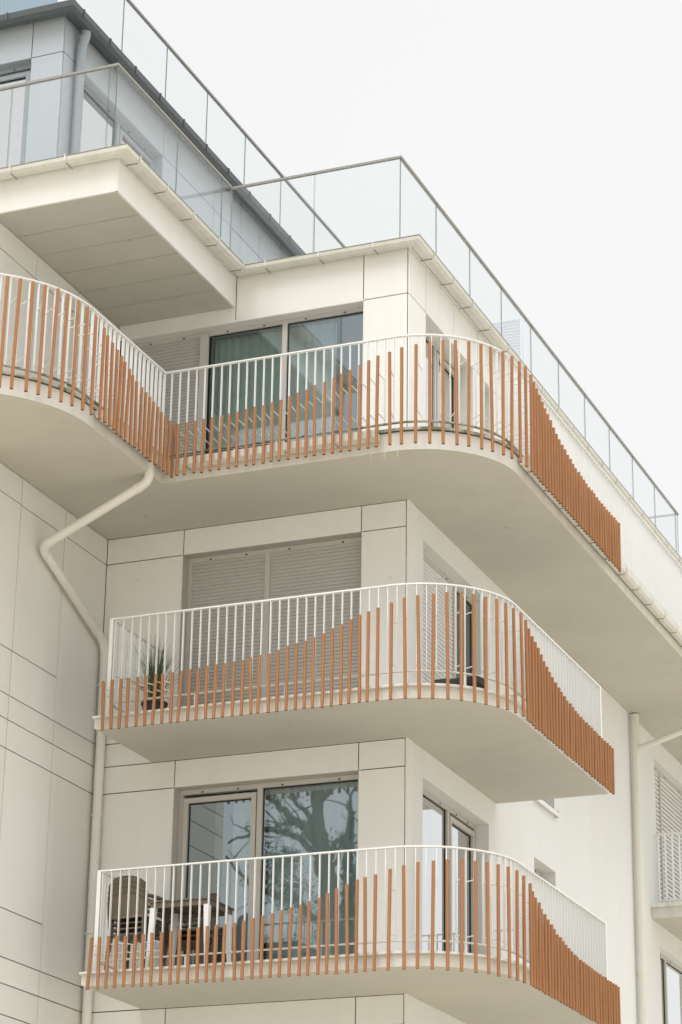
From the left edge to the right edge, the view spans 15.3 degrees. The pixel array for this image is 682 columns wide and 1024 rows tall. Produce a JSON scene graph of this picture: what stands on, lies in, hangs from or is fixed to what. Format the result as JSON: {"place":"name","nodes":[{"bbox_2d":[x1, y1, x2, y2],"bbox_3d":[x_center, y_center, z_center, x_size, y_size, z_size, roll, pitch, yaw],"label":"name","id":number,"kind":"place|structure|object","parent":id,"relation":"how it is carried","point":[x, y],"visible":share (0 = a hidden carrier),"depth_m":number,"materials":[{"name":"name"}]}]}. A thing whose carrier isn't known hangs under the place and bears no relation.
{"place":"outdoors","nodes":[
{"label":"outdoors","id":0,"kind":"place"},
{"bbox_2d":[91,639,210,709],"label":"potted grass","id":1,"kind":"object","parent":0,"point":[151,671],"depth_m":29.07,"materials":[{"name":"green plant"}]},
{"bbox_2d":[0,0,681,1023],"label":"apartment building","id":2,"kind":"structure","parent":0,"point":[122,236],"depth_m":30.26,"materials":[{"name":"white paint"}]},
{"bbox_2d":[0,64,30,167],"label":"window","id":3,"kind":"structure","parent":2,"relation":"in","point":[16,146],"depth_m":31.53,"materials":[{"name":"clear glass"}]},
{"bbox_2d":[70,30,90,153],"bbox_3d":[-3.238,-4.751,31.301,0.180,2.750,0.131,-8,-23,21],"label":"drainpipe","id":4,"kind":"object","parent":2,"relation":"attached to","point":[84,38],"visible":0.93,"depth_m":31.43,"materials":[{"name":"white metal"}]},
{"bbox_2d":[40,462,154,1023],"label":"drainpipe","id":5,"kind":"object","parent":2,"relation":"attached to","point":[144,483],"visible":0.94,"depth_m":29.57,"materials":[{"name":"white metal"}]},
{"bbox_2d":[80,84,154,169],"bbox_3d":[-2.966,-4.054,32.462,0.082,2.294,2.314,-8,-23,21],"label":"window","id":6,"kind":"structure","parent":2,"relation":"in","point":[94,131],"depth_m":32.50,"materials":[{"name":"clear glass"}]},
{"bbox_2d":[121,0,345,250],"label":"glass railing","id":7,"kind":"object","parent":2,"relation":"on","point":[207,90],"visible":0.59,"depth_m":35.85,"materials":[{"name":"metal"}]},
{"bbox_2d":[129,307,362,457],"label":"window","id":8,"kind":"structure","parent":2,"relation":"in","point":[318,330],"depth_m":31.61,"materials":[{"name":"green glass"}]},
{"bbox_2d":[176,774,357,964],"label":"window","id":9,"kind":"structure","parent":2,"relation":"in","point":[324,818],"depth_m":29.22,"materials":[{"name":"clear glass"}]},
{"bbox_2d":[183,537,360,705],"bbox_3d":[-0.785,1.506,30.048,2.314,2.284,0.078,-8,-23,21],"label":"window","id":10,"kind":"structure","parent":2,"relation":"in","point":[335,565],"depth_m":30.15,"materials":[{"name":"grey plastic"}]},
{"bbox_2d":[0,63,678,554],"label":"glass railing","id":11,"kind":"object","parent":2,"relation":"on","point":[232,189],"visible":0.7,"depth_m":31.99,"materials":[{"name":"metal"}]},
{"bbox_2d":[0,273,681,764],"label":"balcony","id":12,"kind":"structure","parent":2,"relation":"attached to","point":[540,521],"depth_m":29.47,"materials":[{"name":"beige concrete"}]},
{"bbox_2d":[213,781,475,962],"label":"window","id":13,"kind":"structure","parent":2,"relation":"in","point":[442,825],"depth_m":29.79,"materials":[{"name":"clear glass"}]},
{"bbox_2d":[79,845,620,1023],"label":"balcony","id":14,"kind":"structure","parent":2,"relation":"attached to","point":[559,938],"depth_m":27.31,"materials":[{"name":"beige concrete"}]},
{"bbox_2d":[104,892,166,969],"bbox_3d":[-2.283,4.689,28.059,0.596,0.867,0.561,-9,-23,25],"label":"stacking chair","id":15,"kind":"object","parent":14,"relation":"on","point":[132,905],"visible":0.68,"depth_m":27.96,"materials":[{"name":"brown plastic"}]},
{"bbox_2d":[104,886,166,967],"bbox_3d":[-2.281,4.632,28.085,0.596,0.867,0.561,-9,-23,25],"label":"stacking chair","id":16,"kind":"object","parent":15,"relation":"on","point":[142,894],"visible":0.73,"depth_m":27.98,"materials":[{"name":"brown wood"}]},
{"bbox_2d":[105,881,165,964],"bbox_3d":[-2.278,4.576,28.111,0.596,0.867,0.561,-9,-23,25],"label":"stacking chair","id":17,"kind":"object","parent":16,"relation":"on","point":[143,889],"visible":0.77,"depth_m":28.01,"materials":[{"name":"brown wood"}]},
{"bbox_2d":[105,875,166,960],"bbox_3d":[-2.276,4.519,28.137,0.596,0.867,0.561,-9,-23,25],"label":"stacking chair","id":18,"kind":"object","parent":17,"relation":"on","point":[143,883],"visible":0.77,"depth_m":28.04,"materials":[{"name":"brown wood"}]},
{"bbox_2d":[145,897,234,967],"bbox_3d":[-1.651,4.659,27.764,0.758,0.723,0.650,-8,-23,21],"label":"garden table","id":19,"kind":"object","parent":14,"relation":"on","point":[194,910],"visible":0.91,"depth_m":27.83,"materials":[{"name":"white plastic"}]},
{"bbox_2d":[165,917,215,965],"bbox_3d":[-1.673,4.844,28.434,0.561,0.867,0.596,-4,-22,12],"label":"stacking chair","id":20,"kind":"object","parent":14,"relation":"on","point":[193,942],"visible":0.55,"depth_m":28.29,"materials":[{"name":"brown plastic"}]},
{"bbox_2d":[167,899,216,963],"bbox_3d":[-1.670,4.787,28.460,0.561,0.867,0.596,-4,-22,12],"label":"stacking chair","id":21,"kind":"object","parent":20,"relation":"on","point":[186,925],"visible":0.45,"depth_m":28.52,"materials":[{"name":"brown wood"}]},
{"bbox_2d":[168,893,216,963],"bbox_3d":[-1.668,4.731,28.486,0.561,0.867,0.596,-4,-22,12],"label":"stacking chair","id":22,"kind":"object","parent":21,"relation":"on","point":[193,931],"visible":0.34,"depth_m":28.31,"materials":[{"name":"brown wood"}]},
{"bbox_2d":[92,582,614,803],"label":"balcony","id":23,"kind":"structure","parent":2,"relation":"attached to","point":[545,742],"depth_m":28.47,"materials":[{"name":"beige concrete"}]},
{"bbox_2d":[335,321,454,434],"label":"window","id":24,"kind":"structure","parent":2,"relation":"in","point":[350,332],"depth_m":31.57,"materials":[{"name":"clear glass"}]},
{"bbox_2d":[423,555,472,682],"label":"window","id":25,"kind":"structure","parent":2,"relation":"in","point":[431,574],"depth_m":30.97,"materials":[{"name":"beige glass"}]},
{"bbox_2d":[491,317,523,362],"bbox_3d":[2.345,-2.083,36.043,0.510,1.430,0.040,-8,-23,21],"label":"louvre screen","id":26,"kind":"object","parent":2,"relation":"on","point":[518,330],"visible":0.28,"depth_m":36.18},
{"bbox_2d":[534,868,541,876],"bbox_3d":[2.442,5.587,32.680,0.082,2.094,0.894,-8,-23,21],"label":"window","id":27,"kind":"structure","parent":2,"relation":"in","point":[536,871],"depth_m":33.26,"materials":[{"name":"clear glass"}]},
{"bbox_2d":[630,713,681,1023],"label":"drainpipe","id":28,"kind":"object","parent":2,"relation":"attached to","point":[637,747],"visible":1,"depth_m":36.94,"materials":[{"name":"white metal"}]},
{"bbox_2d":[650,832,681,940],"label":"balcony","id":29,"kind":"structure","parent":2,"relation":"attached to","point":[666,915],"depth_m":37.84,"materials":[{"name":"white metal"}]},
{"bbox_2d":[654,767,681,902],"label":"window","id":30,"kind":"structure","parent":2,"relation":"in","point":[668,798],"depth_m":39.58,"materials":[{"name":"grey plastic"}]},
{"bbox_2d":[660,953,681,1023],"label":"window","id":31,"kind":"structure","parent":2,"relation":"in","point":[671,973],"depth_m":38.60,"materials":[{"name":"clear glass"}]},
{"bbox_2d":[0,0,681,557],"label":"sky","id":32,"kind":"structure","parent":0,"point":[548,132],"materials":[{"name":"white"}]},
{"bbox_2d":[435,675,483,687],"bbox_3d":[1.288,1.908,27.777,0.572,0.145,0.240,-9,-23,25],"label":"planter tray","id":33,"kind":"object","parent":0,"point":[479,682],"visible":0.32,"depth_m":27.65,"materials":[{"name":"black plastic"}]}
]}

